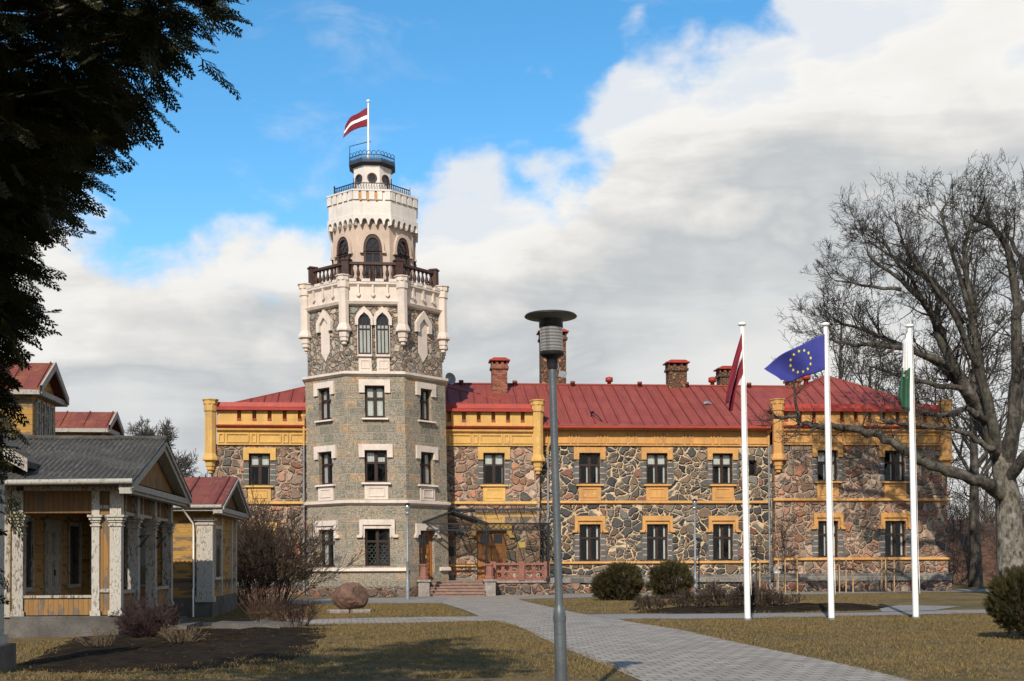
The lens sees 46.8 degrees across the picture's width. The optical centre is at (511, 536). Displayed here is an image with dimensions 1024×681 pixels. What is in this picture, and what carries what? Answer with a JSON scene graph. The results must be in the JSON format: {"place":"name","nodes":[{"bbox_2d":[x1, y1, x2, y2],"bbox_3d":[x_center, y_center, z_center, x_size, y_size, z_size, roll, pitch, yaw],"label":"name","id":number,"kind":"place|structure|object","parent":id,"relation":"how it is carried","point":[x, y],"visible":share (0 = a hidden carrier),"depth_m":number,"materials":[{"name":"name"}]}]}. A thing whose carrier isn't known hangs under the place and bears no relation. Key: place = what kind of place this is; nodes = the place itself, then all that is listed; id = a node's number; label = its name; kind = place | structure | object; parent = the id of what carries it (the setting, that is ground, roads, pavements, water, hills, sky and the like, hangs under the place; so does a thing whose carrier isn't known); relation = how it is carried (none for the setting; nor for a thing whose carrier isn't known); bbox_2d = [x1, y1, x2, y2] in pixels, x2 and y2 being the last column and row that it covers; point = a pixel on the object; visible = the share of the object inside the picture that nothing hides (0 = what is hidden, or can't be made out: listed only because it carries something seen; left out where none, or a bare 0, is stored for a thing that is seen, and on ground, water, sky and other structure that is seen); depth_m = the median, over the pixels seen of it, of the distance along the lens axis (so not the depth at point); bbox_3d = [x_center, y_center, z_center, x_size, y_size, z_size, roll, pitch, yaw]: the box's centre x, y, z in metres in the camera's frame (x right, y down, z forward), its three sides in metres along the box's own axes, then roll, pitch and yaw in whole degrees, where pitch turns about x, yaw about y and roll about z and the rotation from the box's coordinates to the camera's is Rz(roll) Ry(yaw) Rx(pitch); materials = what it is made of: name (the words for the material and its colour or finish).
{"place":"outdoors","nodes":[
{"label":"outdoors","id":0,"kind":"place"},
{"bbox_2d":[203,616,506,625],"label":"side path","id":1,"kind":"structure","parent":0,"point":[399,619],"depth_m":33.50,"materials":[{"name":"grey concrete"}]},
{"bbox_2d":[0,583,1023,680],"bbox_3d":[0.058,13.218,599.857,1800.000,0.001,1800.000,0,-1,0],"label":"ground","id":2,"kind":"structure","parent":0,"point":[961,600],"depth_m":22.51,"materials":[{"name":"green plant"}]},
{"bbox_2d":[0,472,15,673],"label":"wooden pillar","id":3,"kind":"structure","parent":2,"relation":"on","point":[7,655],"depth_m":18.47,"materials":[{"name":"wood"}]},
{"bbox_2d":[0,362,250,637],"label":"wooden house","id":4,"kind":"structure","parent":2,"relation":"on","point":[114,516],"depth_m":29.59,"materials":[{"name":"yellow wood"}]},
{"bbox_2d":[26,517,34,591],"bbox_3d":[-11.357,0.406,27.664,0.049,1.750,1.100,0,-1,-5],"label":"window","id":5,"kind":"structure","parent":4,"relation":"in","point":[30,529],"depth_m":28.00,"materials":[{"name":"grey glass"}]},
{"bbox_2d":[43,519,60,594],"bbox_3d":[-11.505,0.711,29.703,0.109,2.280,1.300,0,-1,-5],"label":"door","id":6,"kind":"structure","parent":4,"relation":"in","point":[51,528],"depth_m":29.54,"materials":[{"name":"grey wood"}]},
{"bbox_2d":[67,522,81,587],"bbox_3d":[-11.710,0.485,31.697,0.049,1.750,1.200,0,-1,-5],"label":"window","id":7,"kind":"structure","parent":4,"relation":"in","point":[74,529],"depth_m":31.76,"materials":[{"name":"black glass"}]},
{"bbox_2d":[89,525,145,586],"bbox_3d":[-10.695,0.521,32.502,1.750,1.700,0.048,0,-1,-5],"label":"window","id":8,"kind":"structure","parent":4,"relation":"in","point":[142,532],"depth_m":32.51,"materials":[{"name":"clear glass"}]},
{"bbox_2d":[214,525,221,579],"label":"window","id":9,"kind":"structure","parent":4,"relation":"in","point":[217,529],"depth_m":36.88,"materials":[{"name":"grey glass"}]},
{"bbox_2d":[0,0,252,604],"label":"thuja tree","id":10,"kind":"object","parent":2,"relation":"on","point":[59,132],"visible":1,"depth_m":7.50,"materials":[{"name":"green plant"}]},
{"bbox_2d":[124,415,207,476],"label":"maple tree","id":11,"kind":"object","parent":2,"relation":"on","point":[186,464],"visible":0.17,"depth_m":87.88,"materials":[{"name":"brown plant"}]},
{"bbox_2d":[17,627,330,672],"bbox_3d":[-6.677,2.146,24.127,5.623,0.081,12.208,0,-1,-6],"label":"soil bed","id":12,"kind":"object","parent":2,"relation":"on","point":[277,641],"visible":0.79,"depth_m":21.83,"materials":[{"name":"brown soil"}]},
{"bbox_2d":[75,625,118,646],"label":"dead perennial","id":13,"kind":"object","parent":12,"relation":"on","point":[106,637],"visible":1,"depth_m":22.92,"materials":[{"name":"brown plant"}]},
{"bbox_2d":[109,592,182,637],"bbox_3d":[-8.063,1.758,26.114,1.517,1.099,1.988,0,-1,-22],"label":"barberry bush","id":14,"kind":"object","parent":12,"relation":"on","point":[139,622],"visible":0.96,"depth_m":25.99,"materials":[{"name":"brown plant"}]},
{"bbox_2d":[157,623,209,642],"bbox_3d":[-6.656,1.901,24.039,1.097,0.448,0.893,0,-1,-15],"label":"dead perennial","id":15,"kind":"object","parent":12,"relation":"on","point":[171,635],"visible":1,"depth_m":23.95,"materials":[{"name":"brown plant"}]},
{"bbox_2d":[210,621,279,628],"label":"stone slab","id":16,"kind":"structure","parent":12,"relation":"on","point":[233,624],"depth_m":29.16,"materials":[{"name":"stone"}]},
{"bbox_2d":[259,597,325,626],"bbox_3d":[-5.596,1.905,30.264,1.556,0.773,1.389,-1,-1,20],"label":"dead perennial","id":17,"kind":"object","parent":12,"relation":"on","point":[294,614],"visible":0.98,"depth_m":30.22,"materials":[{"name":"brown plant"}]},
{"bbox_2d":[234,582,292,621],"bbox_3d":[-6.424,1.716,30.491,1.330,1.164,1.908,0,-1,-24],"label":"dead perennial","id":18,"kind":"object","parent":2,"relation":"on","point":[264,604],"visible":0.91,"depth_m":30.54,"materials":[{"name":"brown plant"}]},
{"bbox_2d":[235,475,317,604],"bbox_3d":[-11.125,0.108,46.571,7.315,5.153,5.386,0,-1,0],"label":"lilac bush","id":19,"kind":"object","parent":2,"relation":"on","point":[244,590],"visible":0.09,"depth_m":46.25,"materials":[{"name":"brown plant"}]},
{"bbox_2d":[261,620,306,626],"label":"stone slab","id":20,"kind":"structure","parent":2,"relation":"on","point":[287,623],"depth_m":30.13,"materials":[{"name":"stone"}]},
{"bbox_2d":[237,498,368,605],"bbox_3d":[-9.333,0.694,45.206,6.079,4.427,6.032,1,-2,-43],"label":"lilac bush","id":21,"kind":"object","parent":2,"relation":"on","point":[255,554],"visible":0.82,"depth_m":44.77,"materials":[{"name":"brown plant"}]},
{"bbox_2d":[327,609,349,612],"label":"stone slab","id":22,"kind":"structure","parent":2,"relation":"on","point":[338,610],"depth_m":38.12,"materials":[{"name":"grey stone"}]},
{"bbox_2d":[331,582,368,609],"bbox_3d":[-5.286,1.935,38.562,1.209,0.928,1.055,0,-1,0],"label":"boulder","id":23,"kind":"object","parent":22,"relation":"on","point":[351,595],"visible":0.99,"depth_m":38.26,"materials":[{"name":"stone"}]},
{"bbox_2d":[350,609,371,612],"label":"stone slab","id":24,"kind":"structure","parent":2,"relation":"on","point":[360,610],"depth_m":38.15,"materials":[{"name":"grey stone"}]},
{"bbox_2d":[404,503,409,598],"bbox_3d":[-4.547,0.634,51.498,0.300,4.250,0.300,0,-1,0],"label":"street lamp","id":25,"kind":"object","parent":2,"relation":"on","point":[407,581],"visible":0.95,"depth_m":51.45,"materials":[{"name":"metal"}]},
{"bbox_2d":[4,601,1023,680],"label":"fallen leaves","id":26,"kind":"object","parent":2,"relation":"on","point":[566,635],"visible":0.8,"depth_m":23.41,"materials":[{"name":"brown plant"}]},
{"bbox_2d":[524,310,576,680],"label":"street lamp","id":27,"kind":"object","parent":2,"relation":"on","point":[551,335],"visible":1,"depth_m":13.36,"materials":[{"name":"metal"}]},
{"bbox_2d":[202,150,953,596],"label":"castle","id":28,"kind":"structure","parent":2,"relation":"on","point":[368,430],"depth_m":59.18,"materials":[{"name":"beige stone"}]},
{"bbox_2d":[243,447,277,500],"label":"window","id":29,"kind":"structure","parent":28,"relation":"in","point":[262,467],"depth_m":58.12,"materials":[{"name":"yellow paint"}]},
{"bbox_2d":[248,522,276,539],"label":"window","id":30,"kind":"structure","parent":28,"relation":"in","point":[248,522],"depth_m":57.96,"materials":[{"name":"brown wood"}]},
{"bbox_2d":[313,381,334,422],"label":"window","id":31,"kind":"structure","parent":28,"relation":"in","point":[326,393],"depth_m":56.21,"materials":[{"name":"beige stone"}]},
{"bbox_2d":[313,445,336,500],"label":"window","id":32,"kind":"structure","parent":28,"relation":"in","point":[325,492],"depth_m":56.11,"materials":[{"name":"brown wood"}]},
{"bbox_2d":[313,520,339,566],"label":"window","id":33,"kind":"structure","parent":28,"relation":"in","point":[328,524],"depth_m":56.08,"materials":[{"name":"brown wood"}]},
{"bbox_2d":[330,241,333,279],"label":"window","id":34,"kind":"structure","parent":28,"relation":"in","point":[331,258],"depth_m":58.12,"materials":[{"name":"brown wood"}]},
{"bbox_2d":[333,233,352,273],"bbox_3d":[-8.146,-13.394,57.214,1.241,2.550,0.178,-1,-1,40],"label":"window","id":35,"kind":"structure","parent":28,"relation":"in","point":[343,246],"depth_m":57.27,"materials":[{"name":"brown wood"}]},
{"bbox_2d":[355,174,361,183],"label":"round window","id":36,"kind":"structure","parent":28,"relation":"in","point":[358,177],"depth_m":58.12,"materials":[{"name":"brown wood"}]},
{"bbox_2d":[349,99,370,158],"bbox_3d":[-7.554,-20.091,58.868,1.060,3.340,0.180,0,-1,0],"label":"flagpole","id":37,"kind":"object","parent":28,"relation":"on","point":[368,102],"visible":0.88,"depth_m":58.83,"materials":[{"name":"white metal"}]},
{"bbox_2d":[343,108,366,137],"bbox_3d":[-7.794,-20.568,58.757,1.195,1.588,0.216,0,-1,-2],"label":"flag","id":38,"kind":"object","parent":37,"relation":"attached to","point":[357,120],"visible":1,"depth_m":58.79,"materials":[{"name":"red fabric"}]},
{"bbox_2d":[358,313,371,370],"bbox_3d":[-6.879,-9.114,55.378,0.635,2.710,0.090,0,-1,-5],"label":"window","id":39,"kind":"structure","parent":28,"relation":"in","point":[364,323],"depth_m":55.39,"materials":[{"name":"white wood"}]},
{"bbox_2d":[367,173,376,181],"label":"round window","id":40,"kind":"structure","parent":28,"relation":"in","point":[371,177],"depth_m":57.90,"materials":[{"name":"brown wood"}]},
{"bbox_2d":[360,230,385,278],"bbox_3d":[-6.667,-13.409,56.741,1.242,2.550,0.160,0,-1,-5],"label":"window","id":41,"kind":"structure","parent":28,"relation":"in","point":[373,251],"depth_m":56.77,"materials":[{"name":"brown wood"}]},
{"bbox_2d":[359,379,389,419],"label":"window","id":42,"kind":"structure","parent":28,"relation":"in","point":[374,396],"depth_m":55.44,"materials":[{"name":"white wood"}]},
{"bbox_2d":[358,444,392,499],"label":"window","id":43,"kind":"structure","parent":28,"relation":"in","point":[375,484],"depth_m":55.23,"materials":[{"name":"white wood"}]},
{"bbox_2d":[356,519,397,565],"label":"window","id":44,"kind":"structure","parent":28,"relation":"in","point":[375,531],"depth_m":55.33,"materials":[{"name":"white wood"}]},
{"bbox_2d":[376,313,389,370],"bbox_3d":[-6.051,-9.116,55.451,0.635,2.710,0.090,0,-1,-5],"label":"window","id":45,"kind":"structure","parent":28,"relation":"in","point":[382,323],"depth_m":55.46,"materials":[{"name":"white wood"}]},
{"bbox_2d":[382,175,388,184],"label":"round window","id":46,"kind":"structure","parent":28,"relation":"in","point":[384,178],"depth_m":58.26,"materials":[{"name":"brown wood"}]},
{"bbox_2d":[393,234,412,280],"bbox_3d":[-5.296,-13.401,57.462,0.172,2.550,1.241,-1,-1,40],"label":"window","id":47,"kind":"structure","parent":28,"relation":"in","point":[402,247],"depth_m":57.54,"materials":[{"name":"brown wood"}]},
{"bbox_2d":[413,242,416,272],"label":"window","id":48,"kind":"structure","parent":28,"relation":"in","point":[414,243],"depth_m":58.46,"materials":[{"name":"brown wood"}]},
{"bbox_2d":[415,381,435,422],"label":"window","id":49,"kind":"structure","parent":28,"relation":"in","point":[423,394],"depth_m":56.59,"materials":[{"name":"beige stone"}]},
{"bbox_2d":[419,531,432,578],"bbox_3d":[-4.197,0.861,56.402,0.145,2.320,1.066,-1,-1,40],"label":"door","id":50,"kind":"structure","parent":28,"relation":"in","point":[428,534],"depth_m":56.54,"materials":[{"name":"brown wood"}]},
{"bbox_2d":[416,445,438,500],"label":"window","id":51,"kind":"structure","parent":28,"relation":"in","point":[427,492],"depth_m":56.51,"materials":[{"name":"white wood"}]},
{"bbox_2d":[445,373,455,383],"bbox_3d":[-3.122,-7.717,59.203,0.506,1.031,0.562,-1,-1,13],"label":"satellite dish","id":52,"kind":"object","parent":28,"relation":"attached to","point":[450,377],"visible":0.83,"depth_m":59.34,"materials":[{"name":"metal"}]},
{"bbox_2d":[469,524,514,578],"bbox_3d":[-1.020,0.769,59.075,2.270,2.900,0.400,0,-1,-5],"label":"door","id":53,"kind":"structure","parent":28,"relation":"in","point":[496,540],"depth_m":59.15,"materials":[{"name":"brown wood"}]},
{"bbox_2d":[477,447,511,500],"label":"window","id":54,"kind":"structure","parent":28,"relation":"in","point":[491,470],"depth_m":59.12,"materials":[{"name":"yellow paint"}]},
{"bbox_2d":[572,447,606,500],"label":"window","id":55,"kind":"structure","parent":28,"relation":"in","point":[589,475],"depth_m":60.02,"materials":[{"name":"yellow paint"}]},
{"bbox_2d":[572,516,607,560],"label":"window","id":56,"kind":"structure","parent":28,"relation":"in","point":[587,529],"depth_m":60.08,"materials":[{"name":"yellow paint"}]},
{"bbox_2d":[640,447,673,500],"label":"window","id":57,"kind":"structure","parent":28,"relation":"in","point":[656,474],"depth_m":60.31,"materials":[{"name":"yellow paint"}]},
{"bbox_2d":[639,516,675,560],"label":"window","id":58,"kind":"structure","parent":28,"relation":"in","point":[654,545],"depth_m":60.39,"materials":[{"name":"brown wood"}]},
{"bbox_2d":[706,448,738,500],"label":"window","id":59,"kind":"structure","parent":28,"relation":"in","point":[719,471],"depth_m":60.59,"materials":[{"name":"yellow paint"}]},
{"bbox_2d":[706,516,740,560],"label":"window","id":60,"kind":"structure","parent":28,"relation":"in","point":[719,530],"depth_m":60.67,"materials":[{"name":"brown wood"}]},
{"bbox_2d":[749,460,755,475],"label":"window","id":61,"kind":"structure","parent":28,"relation":"in","point":[752,464],"depth_m":62.20,"materials":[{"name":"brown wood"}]},
{"bbox_2d":[811,445,843,497],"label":"window","id":62,"kind":"structure","parent":28,"relation":"in","point":[819,468],"depth_m":60.57,"materials":[{"name":"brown wood"}]},
{"bbox_2d":[811,513,845,556],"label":"window","id":63,"kind":"structure","parent":28,"relation":"in","point":[819,543],"depth_m":60.55,"materials":[{"name":"yellow paint"}]},
{"bbox_2d":[878,445,909,497],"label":"window","id":64,"kind":"structure","parent":28,"relation":"in","point":[891,472],"depth_m":60.92,"materials":[{"name":"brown wood"}]},
{"bbox_2d":[878,513,910,556],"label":"window","id":65,"kind":"structure","parent":28,"relation":"in","point":[892,539],"depth_m":60.97,"materials":[{"name":"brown wood"}]},
{"bbox_2d":[589,561,644,600],"bbox_3d":[4.353,1.856,48.960,2.366,1.761,1.952,0,-1,0],"label":"globe thuja","id":66,"kind":"object","parent":2,"relation":"on","point":[607,583],"visible":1,"depth_m":48.59,"materials":[{"name":"green plant"}]},
{"bbox_2d":[645,559,696,598],"bbox_3d":[6.801,1.850,51.045,2.204,1.902,2.154,0,-1,0],"label":"globe thuja","id":67,"kind":"object","parent":2,"relation":"on","point":[662,578],"visible":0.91,"depth_m":50.53,"materials":[{"name":"green plant"}]},
{"bbox_2d":[692,499,697,593],"bbox_3d":[8.952,0.473,57.901,0.300,4.700,0.300,0,-1,0],"label":"street lamp","id":68,"kind":"object","parent":2,"relation":"on","point":[694,502],"visible":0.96,"depth_m":57.86,"materials":[{"name":"metal"}]},
{"bbox_2d":[738,322,751,620],"bbox_3d":[6.435,-1.780,32.740,0.315,8.360,0.224,0,-1,0],"label":"flagpole","id":69,"kind":"object","parent":2,"relation":"on","point":[746,538],"visible":0.91,"depth_m":32.67,"materials":[{"name":"metal"}]},
{"bbox_2d":[725,333,742,410],"bbox_3d":[6.079,-4.559,32.648,0.506,2.183,0.339,1,-1,-38],"label":"flag","id":70,"kind":"object","parent":69,"relation":"attached to","point":[736,372],"visible":1,"depth_m":32.69,"materials":[{"name":"red fabric"}]},
{"bbox_2d":[749,534,762,587],"bbox_3d":[11.873,1.306,58.325,1.049,3.029,0.841,0,-1,0],"label":"sapling","id":71,"kind":"object","parent":2,"relation":"on","point":[755,554],"visible":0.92,"depth_m":58.15,"materials":[{"name":"brown wood"}]},
{"bbox_2d":[637,603,884,612],"bbox_3d":[8.540,2.360,39.684,10.449,0.118,4.673,0,-1,-24],"label":"soil strip","id":72,"kind":"object","parent":2,"relation":"on","point":[805,607],"visible":0.88,"depth_m":38.35,"materials":[{"name":"brown soil"}]},
{"bbox_2d":[629,592,672,610],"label":"bed shrub","id":73,"kind":"object","parent":72,"relation":"on","point":[645,601],"visible":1,"depth_m":39.18,"materials":[{"name":"brown plant"}]},
{"bbox_2d":[664,588,715,607],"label":"bed shrub","id":74,"kind":"object","parent":72,"relation":"on","point":[684,599],"visible":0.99,"depth_m":39.45,"materials":[{"name":"brown plant"}]},
{"bbox_2d":[689,579,743,606],"bbox_3d":[7.058,1.978,39.932,2.383,1.114,2.190,0,-1,0],"label":"bed shrub","id":75,"kind":"object","parent":72,"relation":"on","point":[718,594],"visible":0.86,"depth_m":39.70,"materials":[{"name":"brown plant"}]},
{"bbox_2d":[728,582,780,606],"bbox_3d":[8.294,1.998,40.290,1.885,0.968,2.189,0,-1,0],"label":"bed shrub","id":76,"kind":"object","parent":72,"relation":"on","point":[756,592],"visible":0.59,"depth_m":40.00,"materials":[{"name":"brown plant"}]},
{"bbox_2d":[762,590,805,605],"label":"bed shrub","id":77,"kind":"object","parent":72,"relation":"on","point":[786,599],"visible":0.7,"depth_m":40.25,"materials":[{"name":"brown plant"}]},
{"bbox_2d":[773,567,779,591],"bbox_3d":[13.460,2.177,60.158,0.340,1.340,0.220,0,-1,-5],"label":"meter box","id":78,"kind":"object","parent":2,"relation":"on","point":[775,569],"visible":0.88,"depth_m":60.10,"materials":[{"name":"metal"}]},
{"bbox_2d":[762,506,799,592],"bbox_3d":[13.308,0.604,58.549,2.086,4.428,1.356,0,-1,0],"label":"sapling","id":79,"kind":"object","parent":2,"relation":"on","point":[784,538],"visible":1,"depth_m":58.36,"materials":[{"name":"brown wood"}]},
{"bbox_2d":[821,322,835,619],"bbox_3d":[8.775,-1.788,32.840,0.315,8.360,0.224,0,-1,0],"label":"flagpole","id":80,"kind":"object","parent":2,"relation":"on","point":[829,504],"visible":0.9,"depth_m":32.77,"materials":[{"name":"metal"}]},
{"bbox_2d":[764,334,824,381],"bbox_3d":[7.827,-4.983,32.770,1.794,1.347,0.330,0,-1,-16],"label":"flag","id":81,"kind":"object","parent":80,"relation":"attached to","point":[804,359],"visible":1,"depth_m":32.78,"materials":[{"name":"blue fabric"}]},
{"bbox_2d":[834,558,853,592],"bbox_3d":[16.460,1.938,58.689,0.912,1.739,0.516,-1,-1,20],"label":"sapling","id":82,"kind":"object","parent":2,"relation":"on","point":[839,568],"visible":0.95,"depth_m":58.65,"materials":[{"name":"brown wood"}]},
{"bbox_2d":[780,266,915,395],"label":"tree","id":83,"kind":"object","parent":2,"relation":"on","point":[840,349],"visible":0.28,"depth_m":80.11,"materials":[{"name":"brown plant"}]},
{"bbox_2d":[808,290,958,462],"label":"linden tree","id":84,"kind":"object","parent":2,"relation":"on","point":[869,380],"visible":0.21,"depth_m":81.54,"materials":[{"name":"brown plant"}]},
{"bbox_2d":[747,147,1023,586],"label":"oak tree","id":85,"kind":"object","parent":2,"relation":"on","point":[1001,487],"visible":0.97,"depth_m":51.20,"materials":[{"name":"brown plant"}]},
{"bbox_2d":[881,552,894,591],"bbox_3d":[18.814,1.768,59.203,0.640,2.078,0.524,-1,-1,26],"label":"sapling","id":86,"kind":"object","parent":2,"relation":"on","point":[886,568],"visible":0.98,"depth_m":59.12,"materials":[{"name":"brown wood"}]},
{"bbox_2d":[905,324,919,618],"bbox_3d":[11.244,-1.806,33.240,0.316,8.390,0.224,0,-1,0],"label":"flagpole","id":87,"kind":"object","parent":2,"relation":"on","point":[914,519],"visible":0.88,"depth_m":33.17,"materials":[{"name":"metal"}]},
{"bbox_2d":[898,331,909,409],"bbox_3d":[10.970,-4.682,33.145,0.387,2.260,0.224,1,-1,-42],"label":"flag","id":88,"kind":"object","parent":87,"relation":"attached to","point":[904,393],"visible":1,"depth_m":33.14,"materials":[{"name":"white fabric"}]},
{"bbox_2d":[880,605,958,611],"bbox_3d":[13.492,2.383,39.472,2.158,0.001,5.848,-1,-1,28],"label":"asphalt patch","id":89,"kind":"object","parent":2,"relation":"on","point":[903,608],"visible":1,"depth_m":39.55,"materials":[{"name":"grey asphalt"}]},
{"bbox_2d":[878,366,968,489],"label":"alder tree","id":90,"kind":"object","parent":2,"relation":"on","point":[920,402],"visible":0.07,"depth_m":89.17,"materials":[{"name":"brown plant"}]},
{"bbox_2d":[888,328,980,497],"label":"alder tree","id":91,"kind":"object","parent":2,"relation":"on","point":[931,397],"visible":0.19,"depth_m":77.43,"materials":[{"name":"brown plant"}]},
{"bbox_2d":[895,306,1023,575],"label":"linden tree","id":92,"kind":"object","parent":2,"relation":"on","point":[966,466],"visible":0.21,"depth_m":78.17,"materials":[{"name":"brown plant"}]},
{"bbox_2d":[910,185,1023,586],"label":"tree","id":93,"kind":"object","parent":2,"relation":"on","point":[975,577],"visible":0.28,"depth_m":67.82,"materials":[{"name":"brown plant"}]},
{"bbox_2d":[947,478,1023,583],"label":"undergrowth","id":94,"kind":"object","parent":2,"relation":"on","point":[990,517],"visible":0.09,"depth_m":83.16,"materials":[{"name":"brown plant"}]},
{"bbox_2d":[947,359,1023,521],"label":"alder tree","id":95,"kind":"object","parent":2,"relation":"on","point":[985,506],"visible":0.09,"depth_m":95.97,"materials":[{"name":"brown plant"}]},
{"bbox_2d":[981,563,1023,635],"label":"globe thuja","id":96,"kind":"object","parent":2,"relation":"on","point":[1007,590],"visible":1,"depth_m":24.48,"materials":[{"name":"green plant"}]},
{"bbox_2d":[0,0,1023,521],"label":"sky","id":97,"kind":"structure","parent":0,"point":[663,175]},
{"bbox_2d":[237,589,988,603],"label":"road","id":98,"kind":"structure","parent":0,"point":[428,599],"depth_m":53.59,"materials":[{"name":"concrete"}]},
{"bbox_2d":[442,595,910,680],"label":"path","id":99,"kind":"structure","parent":0,"point":[632,647],"depth_m":21.69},
{"bbox_2d":[585,610,1008,618],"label":"cross path","id":100,"kind":"structure","parent":0,"point":[670,616],"depth_m":35.54,"materials":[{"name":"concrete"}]},
{"bbox_2d":[948,519,1023,583],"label":"wooded bank","id":101,"kind":"structure","parent":0,"point":[986,549],"depth_m":80.36,"materials":[{"name":"brown plant"}]}
]}

